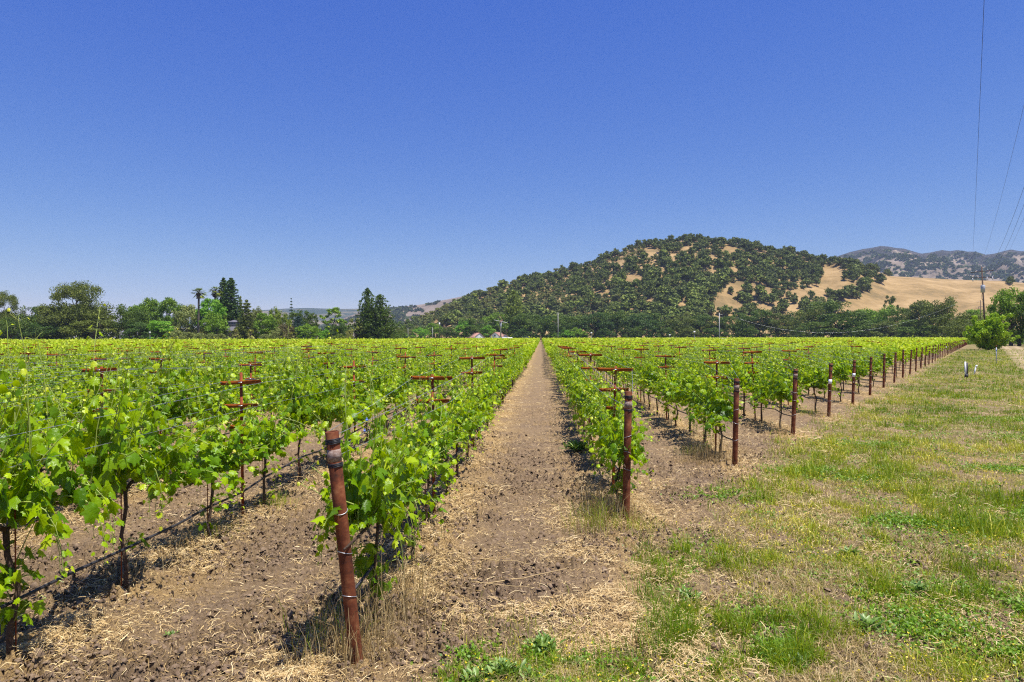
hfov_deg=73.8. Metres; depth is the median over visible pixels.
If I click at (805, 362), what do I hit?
grapevine
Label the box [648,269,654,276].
hill oak
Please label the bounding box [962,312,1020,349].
bush
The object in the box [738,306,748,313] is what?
hill oak
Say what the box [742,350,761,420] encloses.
trellis stake
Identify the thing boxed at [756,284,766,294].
hill oak
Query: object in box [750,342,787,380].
grapevine
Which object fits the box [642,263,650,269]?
hill oak
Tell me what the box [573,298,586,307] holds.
hill oak
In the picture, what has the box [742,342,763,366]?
grapevine
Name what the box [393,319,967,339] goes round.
undergrowth
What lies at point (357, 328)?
oak tree
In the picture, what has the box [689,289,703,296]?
hill oak
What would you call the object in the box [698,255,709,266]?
hill oak
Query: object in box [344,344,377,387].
grapevine
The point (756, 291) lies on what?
hill oak
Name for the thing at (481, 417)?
grapevine
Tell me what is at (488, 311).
hill oak
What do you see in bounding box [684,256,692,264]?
hill oak
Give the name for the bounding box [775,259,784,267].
hill oak
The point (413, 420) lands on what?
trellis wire
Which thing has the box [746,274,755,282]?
hill oak
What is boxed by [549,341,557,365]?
grapevine
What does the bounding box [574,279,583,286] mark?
hill oak
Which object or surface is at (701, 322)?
oak tree
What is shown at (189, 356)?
trellis wire
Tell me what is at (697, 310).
hill oak
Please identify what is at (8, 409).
grapevine
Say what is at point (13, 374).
grapevine
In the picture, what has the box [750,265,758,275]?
hill oak
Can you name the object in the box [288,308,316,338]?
oak tree
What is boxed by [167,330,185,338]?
bush
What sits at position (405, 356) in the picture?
trellis stake
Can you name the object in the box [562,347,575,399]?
trellis stake
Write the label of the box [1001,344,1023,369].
dirt track
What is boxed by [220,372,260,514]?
trellis stake
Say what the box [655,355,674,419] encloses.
trellis stake
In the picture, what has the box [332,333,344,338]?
bush
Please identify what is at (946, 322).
oak tree
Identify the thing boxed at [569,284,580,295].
hill oak
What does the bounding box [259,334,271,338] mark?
bush
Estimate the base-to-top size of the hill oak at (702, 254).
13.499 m
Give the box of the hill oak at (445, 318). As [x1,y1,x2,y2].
[439,314,453,326]
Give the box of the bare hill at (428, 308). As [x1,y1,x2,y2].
[309,297,460,338]
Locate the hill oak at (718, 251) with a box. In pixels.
[713,249,722,256]
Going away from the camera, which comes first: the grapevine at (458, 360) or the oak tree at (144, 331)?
the grapevine at (458, 360)
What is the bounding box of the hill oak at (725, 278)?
[718,272,729,282]
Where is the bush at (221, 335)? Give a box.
[216,333,226,338]
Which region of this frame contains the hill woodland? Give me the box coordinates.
[390,233,1016,333]
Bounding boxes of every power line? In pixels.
[971,9,983,269]
[977,107,1023,269]
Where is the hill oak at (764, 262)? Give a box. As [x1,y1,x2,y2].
[758,260,767,266]
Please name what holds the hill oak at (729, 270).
on the hill at (906, 292)
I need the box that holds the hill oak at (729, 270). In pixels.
[724,268,731,274]
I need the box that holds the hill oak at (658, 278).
[653,277,667,286]
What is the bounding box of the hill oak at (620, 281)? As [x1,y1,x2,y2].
[617,278,626,284]
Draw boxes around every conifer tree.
[291,316,307,338]
[353,288,379,338]
[361,294,397,338]
[501,290,524,337]
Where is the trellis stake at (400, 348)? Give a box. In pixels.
[395,347,406,361]
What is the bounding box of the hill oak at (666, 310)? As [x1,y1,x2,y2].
[659,307,674,314]
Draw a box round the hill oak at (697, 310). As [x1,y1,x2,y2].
[689,308,702,312]
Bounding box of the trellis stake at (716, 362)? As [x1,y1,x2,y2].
[703,360,729,450]
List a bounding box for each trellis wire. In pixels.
[0,343,405,364]
[0,347,478,437]
[0,354,428,428]
[1,341,467,370]
[2,342,481,383]
[3,352,421,402]
[3,352,429,407]
[7,356,334,386]
[8,342,440,365]
[8,353,475,467]
[10,342,402,356]
[10,343,386,357]
[11,352,384,388]
[13,346,424,377]
[15,340,490,371]
[15,366,407,456]
[329,348,506,430]
[340,343,526,432]
[342,367,495,453]
[593,340,827,363]
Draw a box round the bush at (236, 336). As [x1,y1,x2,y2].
[232,329,239,338]
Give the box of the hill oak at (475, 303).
[469,301,479,308]
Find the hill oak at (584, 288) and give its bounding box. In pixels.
[577,286,591,294]
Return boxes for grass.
[50,358,1023,681]
[201,406,819,681]
[412,348,1023,681]
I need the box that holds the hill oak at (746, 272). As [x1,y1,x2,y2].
[742,268,749,280]
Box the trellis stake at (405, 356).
[396,352,415,416]
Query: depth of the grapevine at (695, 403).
14.75 m
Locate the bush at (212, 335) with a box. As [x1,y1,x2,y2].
[205,333,216,338]
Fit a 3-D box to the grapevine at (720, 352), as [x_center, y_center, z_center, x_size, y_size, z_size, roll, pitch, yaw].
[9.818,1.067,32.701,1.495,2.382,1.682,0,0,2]
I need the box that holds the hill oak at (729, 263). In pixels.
[725,260,734,266]
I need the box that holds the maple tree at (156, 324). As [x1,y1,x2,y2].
[146,320,174,338]
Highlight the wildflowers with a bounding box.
[440,379,1023,681]
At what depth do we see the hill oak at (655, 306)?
550.45 m
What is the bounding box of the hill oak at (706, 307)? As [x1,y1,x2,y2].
[698,302,709,311]
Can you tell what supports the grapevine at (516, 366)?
on the ground at (532, 399)
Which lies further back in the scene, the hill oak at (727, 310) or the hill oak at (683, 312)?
the hill oak at (727, 310)
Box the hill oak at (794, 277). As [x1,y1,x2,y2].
[789,273,798,282]
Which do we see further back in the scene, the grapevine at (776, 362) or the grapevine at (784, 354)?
the grapevine at (784, 354)
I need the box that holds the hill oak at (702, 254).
[696,251,709,257]
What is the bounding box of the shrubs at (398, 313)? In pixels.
[307,300,450,332]
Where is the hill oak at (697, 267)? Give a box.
[691,263,701,269]
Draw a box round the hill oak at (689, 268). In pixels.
[685,266,695,274]
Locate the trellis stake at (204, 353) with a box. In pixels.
[196,352,211,370]
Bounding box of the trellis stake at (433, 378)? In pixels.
[411,374,451,514]
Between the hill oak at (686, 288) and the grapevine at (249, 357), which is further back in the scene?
the hill oak at (686, 288)
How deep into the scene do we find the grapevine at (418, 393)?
19.24 m
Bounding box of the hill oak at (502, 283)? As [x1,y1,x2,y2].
[497,279,508,288]
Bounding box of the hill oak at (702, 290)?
[696,287,707,293]
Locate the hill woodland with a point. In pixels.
(813, 267)
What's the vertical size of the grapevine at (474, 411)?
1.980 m
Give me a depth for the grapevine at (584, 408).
13.73 m
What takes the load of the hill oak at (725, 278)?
on the hill at (906, 292)
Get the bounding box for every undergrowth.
[0,320,405,339]
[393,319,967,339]
[963,332,1023,344]
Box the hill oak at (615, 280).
[609,277,618,284]
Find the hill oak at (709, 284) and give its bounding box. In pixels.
[701,281,713,290]
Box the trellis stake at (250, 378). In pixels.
[238,363,261,398]
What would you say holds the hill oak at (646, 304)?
on the hill at (906, 292)
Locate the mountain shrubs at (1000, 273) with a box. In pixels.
[843,249,1023,282]
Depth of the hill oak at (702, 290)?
596.79 m
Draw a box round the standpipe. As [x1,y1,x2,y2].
[964,362,968,377]
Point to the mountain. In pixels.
(1018, 256)
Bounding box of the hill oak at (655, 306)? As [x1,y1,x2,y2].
[650,303,658,309]
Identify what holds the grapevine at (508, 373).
on the ground at (532, 399)
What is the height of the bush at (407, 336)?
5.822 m
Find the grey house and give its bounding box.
[216,320,247,338]
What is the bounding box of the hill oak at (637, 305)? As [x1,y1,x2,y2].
[630,300,644,310]
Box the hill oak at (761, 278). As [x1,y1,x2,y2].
[755,273,768,284]
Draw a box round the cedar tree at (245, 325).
[231,299,261,339]
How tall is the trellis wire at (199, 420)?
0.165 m
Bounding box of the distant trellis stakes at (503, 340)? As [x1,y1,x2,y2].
[7,338,935,350]
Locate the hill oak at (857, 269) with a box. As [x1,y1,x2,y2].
[853,267,862,274]
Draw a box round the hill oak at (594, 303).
[592,299,598,308]
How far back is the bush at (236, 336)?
239.55 m
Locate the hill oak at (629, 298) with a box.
[621,294,635,304]
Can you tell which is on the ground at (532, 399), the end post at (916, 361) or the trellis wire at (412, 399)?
the end post at (916, 361)
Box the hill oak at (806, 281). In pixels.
[799,277,814,286]
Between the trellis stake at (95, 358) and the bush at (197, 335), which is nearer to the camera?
the trellis stake at (95, 358)
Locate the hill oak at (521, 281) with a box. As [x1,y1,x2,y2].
[518,278,527,285]
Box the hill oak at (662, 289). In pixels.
[656,285,667,294]
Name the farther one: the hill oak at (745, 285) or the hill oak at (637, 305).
the hill oak at (745, 285)
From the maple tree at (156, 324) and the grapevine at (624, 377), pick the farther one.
the maple tree at (156, 324)
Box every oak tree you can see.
[0,290,27,338]
[0,305,58,339]
[0,317,39,339]
[12,322,73,339]
[33,301,89,339]
[36,280,122,338]
[58,312,123,339]
[104,304,149,338]
[121,321,157,339]
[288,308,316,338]
[308,312,319,328]
[319,307,346,331]
[322,322,353,338]
[347,318,363,338]
[396,327,413,337]
[436,327,454,337]
[458,318,492,337]
[482,312,514,335]
[508,312,547,337]
[530,315,555,340]
[540,313,578,337]
[565,315,597,337]
[578,312,617,337]
[594,310,636,337]
[619,313,660,337]
[640,312,682,337]
[663,315,699,337]
[688,314,717,337]
[700,317,735,337]
[716,312,758,337]
[736,307,782,337]
[758,312,794,337]
[778,311,816,337]
[789,305,837,336]
[792,321,847,337]
[807,301,870,336]
[831,321,889,337]
[844,307,887,336]
[862,304,902,335]
[865,320,914,337]
[881,295,898,316]
[886,307,917,336]
[893,320,951,337]
[898,300,948,336]
[916,296,966,336]
[927,312,985,337]
[943,323,972,337]
[964,309,988,323]
[986,285,1023,345]
[1002,320,1023,345]
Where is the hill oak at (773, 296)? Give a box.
[765,293,777,305]
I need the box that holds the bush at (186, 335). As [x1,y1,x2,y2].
[181,332,194,339]
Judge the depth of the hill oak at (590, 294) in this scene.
612.86 m
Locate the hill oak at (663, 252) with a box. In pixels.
[657,248,667,258]
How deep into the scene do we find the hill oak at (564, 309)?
581.07 m
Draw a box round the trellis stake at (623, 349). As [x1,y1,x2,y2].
[617,348,629,387]
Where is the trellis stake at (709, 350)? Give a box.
[702,349,716,368]
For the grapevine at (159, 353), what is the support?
on the ground at (532, 399)
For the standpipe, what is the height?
1.015 m
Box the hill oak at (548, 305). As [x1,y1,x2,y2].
[545,301,554,310]
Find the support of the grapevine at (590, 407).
on the ground at (532, 399)
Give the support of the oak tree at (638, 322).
on the ground at (532, 399)
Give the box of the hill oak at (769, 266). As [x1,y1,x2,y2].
[765,263,774,270]
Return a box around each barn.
[467,333,484,337]
[489,332,511,337]
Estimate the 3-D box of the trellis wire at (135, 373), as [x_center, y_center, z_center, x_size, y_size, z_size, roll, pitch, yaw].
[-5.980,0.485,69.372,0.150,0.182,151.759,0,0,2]
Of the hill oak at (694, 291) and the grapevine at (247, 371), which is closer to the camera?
the grapevine at (247, 371)
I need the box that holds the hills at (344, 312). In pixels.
[137,308,361,337]
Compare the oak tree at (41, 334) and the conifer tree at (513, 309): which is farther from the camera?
the conifer tree at (513, 309)
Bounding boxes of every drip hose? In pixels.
[0,375,463,608]
[355,376,513,588]
[587,362,732,439]
[739,399,790,415]
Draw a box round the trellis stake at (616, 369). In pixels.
[597,366,633,486]
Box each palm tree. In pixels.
[190,288,207,332]
[209,287,222,331]
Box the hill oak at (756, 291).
[753,285,767,295]
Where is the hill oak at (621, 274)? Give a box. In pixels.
[616,271,625,277]
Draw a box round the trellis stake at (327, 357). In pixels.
[317,352,334,377]
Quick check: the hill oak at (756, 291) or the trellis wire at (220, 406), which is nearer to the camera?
the trellis wire at (220, 406)
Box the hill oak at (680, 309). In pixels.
[676,306,687,312]
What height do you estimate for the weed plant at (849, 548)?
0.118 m
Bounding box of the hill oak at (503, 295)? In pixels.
[495,293,505,301]
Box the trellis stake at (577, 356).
[568,350,585,413]
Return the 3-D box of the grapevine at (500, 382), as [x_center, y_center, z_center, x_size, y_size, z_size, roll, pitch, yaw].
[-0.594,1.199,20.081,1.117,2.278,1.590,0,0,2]
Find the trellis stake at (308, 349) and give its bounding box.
[303,348,315,364]
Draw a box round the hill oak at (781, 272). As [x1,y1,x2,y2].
[776,269,786,275]
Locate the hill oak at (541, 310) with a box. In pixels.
[538,307,548,316]
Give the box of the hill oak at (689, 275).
[682,270,693,281]
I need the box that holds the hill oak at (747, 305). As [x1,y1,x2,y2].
[742,302,754,314]
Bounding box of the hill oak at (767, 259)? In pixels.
[762,257,772,263]
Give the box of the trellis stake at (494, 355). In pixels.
[485,353,504,416]
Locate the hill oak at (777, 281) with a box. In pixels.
[773,279,781,284]
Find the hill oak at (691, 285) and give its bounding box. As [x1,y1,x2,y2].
[684,281,698,289]
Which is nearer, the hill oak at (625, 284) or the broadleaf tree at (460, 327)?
the broadleaf tree at (460, 327)
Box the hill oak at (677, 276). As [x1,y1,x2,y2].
[673,273,681,284]
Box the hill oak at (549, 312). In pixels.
[542,310,555,315]
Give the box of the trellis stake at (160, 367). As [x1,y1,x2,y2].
[149,358,170,433]
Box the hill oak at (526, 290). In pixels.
[523,286,532,295]
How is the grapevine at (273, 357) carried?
on the ground at (532, 399)
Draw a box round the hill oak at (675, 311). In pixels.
[669,309,679,317]
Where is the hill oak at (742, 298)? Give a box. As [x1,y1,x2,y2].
[738,292,752,303]
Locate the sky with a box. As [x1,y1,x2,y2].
[0,0,1023,338]
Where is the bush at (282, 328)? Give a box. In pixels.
[276,323,295,339]
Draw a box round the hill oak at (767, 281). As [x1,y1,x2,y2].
[762,277,773,285]
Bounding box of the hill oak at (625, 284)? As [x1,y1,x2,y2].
[621,281,631,289]
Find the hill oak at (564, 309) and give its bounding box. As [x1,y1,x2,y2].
[560,306,567,312]
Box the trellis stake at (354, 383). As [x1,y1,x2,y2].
[340,361,366,451]
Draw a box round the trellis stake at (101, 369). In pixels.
[81,366,116,411]
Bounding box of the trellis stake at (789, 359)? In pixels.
[782,350,796,404]
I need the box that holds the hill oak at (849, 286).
[842,284,853,296]
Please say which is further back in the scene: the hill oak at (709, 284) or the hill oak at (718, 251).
the hill oak at (718, 251)
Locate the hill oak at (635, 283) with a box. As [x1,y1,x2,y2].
[631,278,640,288]
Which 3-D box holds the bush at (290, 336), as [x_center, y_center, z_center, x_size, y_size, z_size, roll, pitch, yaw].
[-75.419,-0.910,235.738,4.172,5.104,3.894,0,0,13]
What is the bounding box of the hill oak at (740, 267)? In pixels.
[737,265,749,271]
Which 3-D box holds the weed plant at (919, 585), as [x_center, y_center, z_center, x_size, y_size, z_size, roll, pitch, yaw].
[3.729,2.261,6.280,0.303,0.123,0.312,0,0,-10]
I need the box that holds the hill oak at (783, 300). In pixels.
[776,298,789,306]
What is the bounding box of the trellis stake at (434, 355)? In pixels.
[427,352,442,368]
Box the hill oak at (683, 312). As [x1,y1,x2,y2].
[672,310,691,320]
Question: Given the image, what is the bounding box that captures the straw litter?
[0,364,1023,681]
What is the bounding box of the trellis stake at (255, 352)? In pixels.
[248,351,262,397]
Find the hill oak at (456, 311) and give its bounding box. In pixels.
[454,309,461,316]
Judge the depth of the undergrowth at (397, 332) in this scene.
264.01 m
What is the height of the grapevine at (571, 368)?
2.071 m
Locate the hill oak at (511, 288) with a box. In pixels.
[505,286,514,292]
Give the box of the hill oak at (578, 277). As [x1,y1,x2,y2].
[572,275,586,282]
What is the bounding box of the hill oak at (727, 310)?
[722,306,732,315]
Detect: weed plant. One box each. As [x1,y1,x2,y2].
[164,630,177,634]
[460,664,489,681]
[479,657,525,681]
[510,664,544,681]
[522,630,565,655]
[562,440,588,450]
[564,655,588,669]
[675,585,702,602]
[782,652,810,669]
[835,544,860,556]
[847,611,884,632]
[895,578,928,595]
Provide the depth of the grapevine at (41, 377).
18.62 m
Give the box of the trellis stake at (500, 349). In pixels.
[493,348,507,401]
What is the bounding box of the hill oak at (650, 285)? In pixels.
[647,282,656,290]
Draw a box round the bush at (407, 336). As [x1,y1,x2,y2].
[399,334,415,338]
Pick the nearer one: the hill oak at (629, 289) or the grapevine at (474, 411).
the grapevine at (474, 411)
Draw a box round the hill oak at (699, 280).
[694,277,705,284]
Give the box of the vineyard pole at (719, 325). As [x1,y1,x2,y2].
[719,313,725,338]
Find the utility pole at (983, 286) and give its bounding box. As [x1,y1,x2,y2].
[970,267,993,319]
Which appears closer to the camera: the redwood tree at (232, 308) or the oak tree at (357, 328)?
the oak tree at (357, 328)
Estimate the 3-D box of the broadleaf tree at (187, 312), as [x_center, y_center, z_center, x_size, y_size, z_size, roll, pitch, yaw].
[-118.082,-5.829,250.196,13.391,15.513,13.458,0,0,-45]
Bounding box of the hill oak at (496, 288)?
[489,286,499,292]
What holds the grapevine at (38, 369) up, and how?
on the ground at (532, 399)
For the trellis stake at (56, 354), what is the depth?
19.22 m
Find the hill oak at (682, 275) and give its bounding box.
[678,270,685,279]
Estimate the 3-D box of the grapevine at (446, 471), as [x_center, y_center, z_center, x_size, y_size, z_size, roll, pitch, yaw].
[-1.138,1.319,8.557,1.425,2.134,1.845,0,0,-24]
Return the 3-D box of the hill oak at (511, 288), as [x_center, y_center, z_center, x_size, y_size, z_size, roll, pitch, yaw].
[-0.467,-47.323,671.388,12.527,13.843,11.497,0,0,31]
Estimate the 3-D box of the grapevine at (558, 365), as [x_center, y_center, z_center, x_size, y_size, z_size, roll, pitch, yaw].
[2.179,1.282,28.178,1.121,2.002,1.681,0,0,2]
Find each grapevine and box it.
[0,308,121,655]
[0,343,47,374]
[0,345,29,477]
[0,345,41,385]
[0,346,97,432]
[0,348,66,397]
[0,350,42,412]
[0,355,44,396]
[0,368,58,426]
[0,369,80,521]
[2,344,18,367]
[12,343,45,365]
[15,350,87,435]
[30,349,73,368]
[31,366,164,457]
[35,345,72,379]
[35,347,57,364]
[41,304,235,589]
[50,340,84,366]
[50,350,95,378]
[53,341,114,400]
[59,351,123,420]
[63,343,99,385]
[77,340,104,365]
[77,348,133,386]
[93,350,158,397]
[100,341,114,358]
[104,325,208,478]
[104,348,135,367]
[104,363,160,411]
[111,346,150,368]
[122,346,166,391]
[125,350,151,375]
[126,347,158,364]
[130,363,277,537]
[133,344,159,373]
[140,344,203,434]
[141,345,170,365]
[148,346,188,373]
[155,346,209,378]
[158,345,189,364]
[165,341,247,433]
[167,352,233,427]
[170,342,202,369]
[182,340,201,356]
[187,347,208,364]
[190,349,227,376]
[198,363,271,430]
[199,337,225,364]
[199,341,224,361]
[200,357,252,399]
[201,344,237,380]
[211,362,319,503]
[219,342,250,385]
[229,350,258,380]
[236,349,274,407]
[241,347,270,396]
[242,358,304,421]
[244,344,263,363]
[247,343,292,387]
[256,349,318,430]
[261,325,352,480]
[267,338,290,362]
[267,346,290,368]
[273,348,302,367]
[278,341,307,375]
[280,318,370,465]
[284,360,459,623]
[285,355,327,394]
[294,349,322,370]
[303,344,321,368]
[304,355,324,382]
[304,356,353,398]
[315,360,387,445]
[317,343,344,381]
[320,343,338,360]
[330,346,361,394]
[334,342,350,358]
[341,346,368,361]
[342,350,397,442]
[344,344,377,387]
[346,343,373,365]
[356,354,390,380]
[357,356,414,427]
[361,372,455,560]
[369,361,481,524]
[370,348,392,382]
[375,341,403,374]
[376,356,423,419]
[384,338,440,410]
[387,353,425,413]
[393,344,410,365]
[396,338,425,365]
[406,350,490,495]
[408,352,442,407]
[417,348,428,366]
[421,340,436,363]
[426,339,441,367]
[427,353,448,393]
[429,358,499,478]
[432,346,449,398]
[436,348,457,396]
[439,362,496,459]
[441,350,464,392]
[444,347,469,381]
[444,361,501,446]
[450,353,466,387]
[455,359,500,429]
[456,345,481,366]
[458,348,477,383]
[459,345,481,369]
[459,346,473,384]
[464,352,503,427]
[474,345,506,411]
[481,356,506,411]
[485,354,514,406]
[487,356,509,410]
[492,343,515,397]
[496,335,521,395]
[501,352,517,402]
[505,347,523,388]
[507,350,522,390]
[510,347,523,376]
[511,342,527,380]
[548,343,604,431]
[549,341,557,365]
[551,350,569,371]
[551,353,574,387]
[552,352,567,396]
[554,350,570,388]
[555,350,571,385]
[558,343,599,407]
[558,350,586,387]
[558,356,589,412]
[559,356,582,411]
[559,360,599,438]
[563,350,598,424]
[568,357,618,446]
[576,358,638,465]
[576,358,650,474]
[587,366,658,507]
[588,347,602,374]
[594,345,612,378]
[596,346,609,383]
[598,346,622,384]
[598,347,614,380]
[600,339,633,387]
[604,345,618,375]
[610,351,644,391]
[611,346,633,387]
[620,352,658,401]
[622,354,663,404]
[632,346,669,409]
[635,344,674,413]
[642,342,661,363]
[646,358,682,425]
[647,355,684,418]
[649,345,667,369]
[655,346,673,371]
[660,346,724,431]
[664,339,685,369]
[670,350,692,374]
[672,358,730,442]
[673,352,695,381]
[677,353,722,377]
[681,340,701,358]
[685,352,732,389]
[686,341,707,364]
[686,362,754,453]
[687,341,711,364]
[696,352,725,385]
[707,341,726,365]
[711,348,756,401]
[713,342,748,370]
[718,338,766,416]
[722,341,737,359]
[722,343,745,371]
[731,351,750,375]
[731,354,784,422]
[737,353,762,378]
[741,341,756,365]
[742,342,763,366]
[745,351,816,428]
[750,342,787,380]
[755,351,798,387]
[757,343,783,362]
[773,340,800,368]
[779,343,803,370]
[780,343,815,407]
[790,344,822,394]
[796,346,847,411]
[799,342,815,361]
[807,346,827,365]
[813,348,842,397]
[815,338,844,363]
[818,344,857,401]
[831,342,859,390]
[839,338,857,382]
[840,337,870,384]
[844,351,876,391]
[854,345,870,377]
[859,345,878,374]
[863,350,887,385]
[870,342,897,381]
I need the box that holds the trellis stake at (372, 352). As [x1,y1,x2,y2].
[366,351,379,373]
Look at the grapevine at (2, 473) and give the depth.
7.65 m
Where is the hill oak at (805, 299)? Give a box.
[798,298,809,305]
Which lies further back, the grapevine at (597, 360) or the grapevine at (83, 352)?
the grapevine at (597, 360)
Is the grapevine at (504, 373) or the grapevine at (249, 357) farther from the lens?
the grapevine at (249, 357)
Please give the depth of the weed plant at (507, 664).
4.76 m
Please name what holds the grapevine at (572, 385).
on the ground at (532, 399)
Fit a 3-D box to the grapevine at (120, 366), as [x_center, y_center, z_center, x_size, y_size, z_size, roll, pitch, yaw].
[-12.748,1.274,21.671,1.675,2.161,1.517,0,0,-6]
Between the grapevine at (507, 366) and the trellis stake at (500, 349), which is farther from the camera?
the grapevine at (507, 366)
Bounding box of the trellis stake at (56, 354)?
[47,353,65,375]
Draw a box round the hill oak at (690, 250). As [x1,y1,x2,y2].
[686,247,695,253]
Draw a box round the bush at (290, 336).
[289,332,298,338]
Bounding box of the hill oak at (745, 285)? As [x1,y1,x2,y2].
[741,280,753,289]
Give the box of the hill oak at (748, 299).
[743,296,753,303]
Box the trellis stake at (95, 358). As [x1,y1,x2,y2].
[91,357,106,376]
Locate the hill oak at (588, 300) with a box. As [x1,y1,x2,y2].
[583,297,592,305]
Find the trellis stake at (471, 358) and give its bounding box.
[459,356,484,450]
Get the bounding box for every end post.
[325,430,362,664]
[622,391,632,521]
[732,378,739,465]
[791,369,797,435]
[827,363,832,416]
[851,360,855,404]
[869,357,872,394]
[882,353,885,387]
[893,352,896,382]
[902,349,903,377]
[909,350,912,374]
[915,348,917,371]
[920,347,922,368]
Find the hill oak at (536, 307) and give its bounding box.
[532,304,541,310]
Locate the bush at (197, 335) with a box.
[192,333,204,339]
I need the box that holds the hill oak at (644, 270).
[640,268,650,273]
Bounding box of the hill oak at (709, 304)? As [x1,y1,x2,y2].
[706,301,715,313]
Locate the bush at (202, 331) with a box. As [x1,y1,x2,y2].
[193,327,213,337]
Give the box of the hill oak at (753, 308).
[746,302,758,312]
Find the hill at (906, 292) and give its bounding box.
[409,241,1023,340]
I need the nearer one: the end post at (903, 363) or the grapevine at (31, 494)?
the grapevine at (31, 494)
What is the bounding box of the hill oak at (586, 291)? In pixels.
[581,289,594,295]
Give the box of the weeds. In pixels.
[410,358,1023,681]
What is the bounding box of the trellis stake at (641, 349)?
[634,348,648,400]
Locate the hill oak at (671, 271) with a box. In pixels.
[667,267,677,274]
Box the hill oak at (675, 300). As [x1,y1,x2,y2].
[668,297,681,303]
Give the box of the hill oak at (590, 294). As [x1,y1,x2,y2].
[585,291,594,299]
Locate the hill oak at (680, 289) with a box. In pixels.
[674,286,687,297]
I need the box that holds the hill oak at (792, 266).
[786,261,795,269]
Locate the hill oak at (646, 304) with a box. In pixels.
[642,301,650,309]
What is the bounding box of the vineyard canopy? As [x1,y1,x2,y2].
[0,335,967,377]
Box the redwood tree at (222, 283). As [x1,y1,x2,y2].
[216,277,229,329]
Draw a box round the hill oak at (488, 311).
[477,306,495,315]
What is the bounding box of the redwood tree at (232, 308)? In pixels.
[215,278,243,330]
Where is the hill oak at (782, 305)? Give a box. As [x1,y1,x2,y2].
[777,303,788,312]
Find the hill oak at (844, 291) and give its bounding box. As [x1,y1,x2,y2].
[836,288,849,300]
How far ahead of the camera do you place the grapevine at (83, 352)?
30.17 m
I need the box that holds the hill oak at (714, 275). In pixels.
[711,273,718,280]
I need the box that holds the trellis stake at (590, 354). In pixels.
[578,353,601,439]
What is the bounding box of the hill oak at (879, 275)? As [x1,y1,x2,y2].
[874,272,886,283]
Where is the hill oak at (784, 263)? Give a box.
[776,260,788,268]
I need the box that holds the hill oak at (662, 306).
[657,303,666,312]
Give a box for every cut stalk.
[471,581,532,587]
[479,558,532,564]
[489,568,566,582]
[556,604,593,623]
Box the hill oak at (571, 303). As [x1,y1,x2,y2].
[564,300,576,307]
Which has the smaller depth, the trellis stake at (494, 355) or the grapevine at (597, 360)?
the trellis stake at (494, 355)
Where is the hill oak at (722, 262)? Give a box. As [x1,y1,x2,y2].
[715,259,725,268]
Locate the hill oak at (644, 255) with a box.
[640,251,648,262]
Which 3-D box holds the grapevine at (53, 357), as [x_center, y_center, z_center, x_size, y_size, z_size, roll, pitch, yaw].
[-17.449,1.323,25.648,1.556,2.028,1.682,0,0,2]
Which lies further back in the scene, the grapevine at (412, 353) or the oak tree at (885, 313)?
the oak tree at (885, 313)
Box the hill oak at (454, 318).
[448,315,457,326]
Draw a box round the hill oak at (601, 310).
[596,308,608,312]
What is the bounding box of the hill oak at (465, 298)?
[458,296,468,303]
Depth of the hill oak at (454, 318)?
577.39 m
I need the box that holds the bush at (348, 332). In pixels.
[345,329,353,338]
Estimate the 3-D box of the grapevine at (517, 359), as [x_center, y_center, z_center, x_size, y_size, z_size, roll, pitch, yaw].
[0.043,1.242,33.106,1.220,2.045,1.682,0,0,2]
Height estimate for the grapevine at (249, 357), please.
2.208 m
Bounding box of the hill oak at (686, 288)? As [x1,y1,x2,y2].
[674,285,689,292]
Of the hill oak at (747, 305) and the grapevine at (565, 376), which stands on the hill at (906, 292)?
the hill oak at (747, 305)
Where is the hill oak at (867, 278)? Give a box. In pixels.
[863,276,874,282]
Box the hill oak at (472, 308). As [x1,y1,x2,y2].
[468,306,477,311]
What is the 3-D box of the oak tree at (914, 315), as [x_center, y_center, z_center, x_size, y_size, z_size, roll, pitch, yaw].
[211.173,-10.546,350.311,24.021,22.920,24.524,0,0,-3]
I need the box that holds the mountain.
[837,246,1023,282]
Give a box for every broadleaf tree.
[122,304,150,337]
[134,297,164,336]
[150,297,189,338]
[151,327,177,339]
[168,304,206,338]
[192,298,227,332]
[199,310,230,337]
[251,306,262,332]
[252,312,278,339]
[266,307,280,332]
[270,327,285,338]
[273,311,292,338]
[294,323,320,338]
[317,328,334,339]
[412,327,430,338]
[426,323,442,337]
[453,320,474,337]
[480,325,494,337]
[510,328,532,337]
[546,332,559,337]
[556,329,573,337]
[570,327,587,337]
[595,328,615,337]
[623,327,645,337]
[655,327,675,337]
[677,327,699,337]
[700,327,728,337]
[735,326,759,337]
[1005,290,1023,333]
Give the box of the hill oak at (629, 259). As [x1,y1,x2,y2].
[624,257,632,263]
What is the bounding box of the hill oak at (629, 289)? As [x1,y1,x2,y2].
[622,286,635,293]
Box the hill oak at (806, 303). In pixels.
[799,300,814,306]
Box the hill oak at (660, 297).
[655,293,668,301]
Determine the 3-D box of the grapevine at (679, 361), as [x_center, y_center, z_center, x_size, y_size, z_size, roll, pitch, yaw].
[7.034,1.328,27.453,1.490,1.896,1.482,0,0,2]
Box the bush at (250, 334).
[247,329,254,338]
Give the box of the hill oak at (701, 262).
[696,259,708,266]
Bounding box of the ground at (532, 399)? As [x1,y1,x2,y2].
[0,341,1023,681]
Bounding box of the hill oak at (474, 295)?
[471,292,478,298]
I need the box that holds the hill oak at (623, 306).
[618,300,630,311]
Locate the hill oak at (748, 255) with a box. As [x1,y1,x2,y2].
[745,251,750,259]
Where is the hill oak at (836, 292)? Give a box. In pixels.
[834,289,846,300]
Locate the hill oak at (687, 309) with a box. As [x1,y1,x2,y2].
[680,306,692,312]
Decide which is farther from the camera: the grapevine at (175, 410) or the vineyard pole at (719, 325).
the vineyard pole at (719, 325)
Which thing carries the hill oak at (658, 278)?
on the hill at (906, 292)
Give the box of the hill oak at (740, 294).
[733,291,745,298]

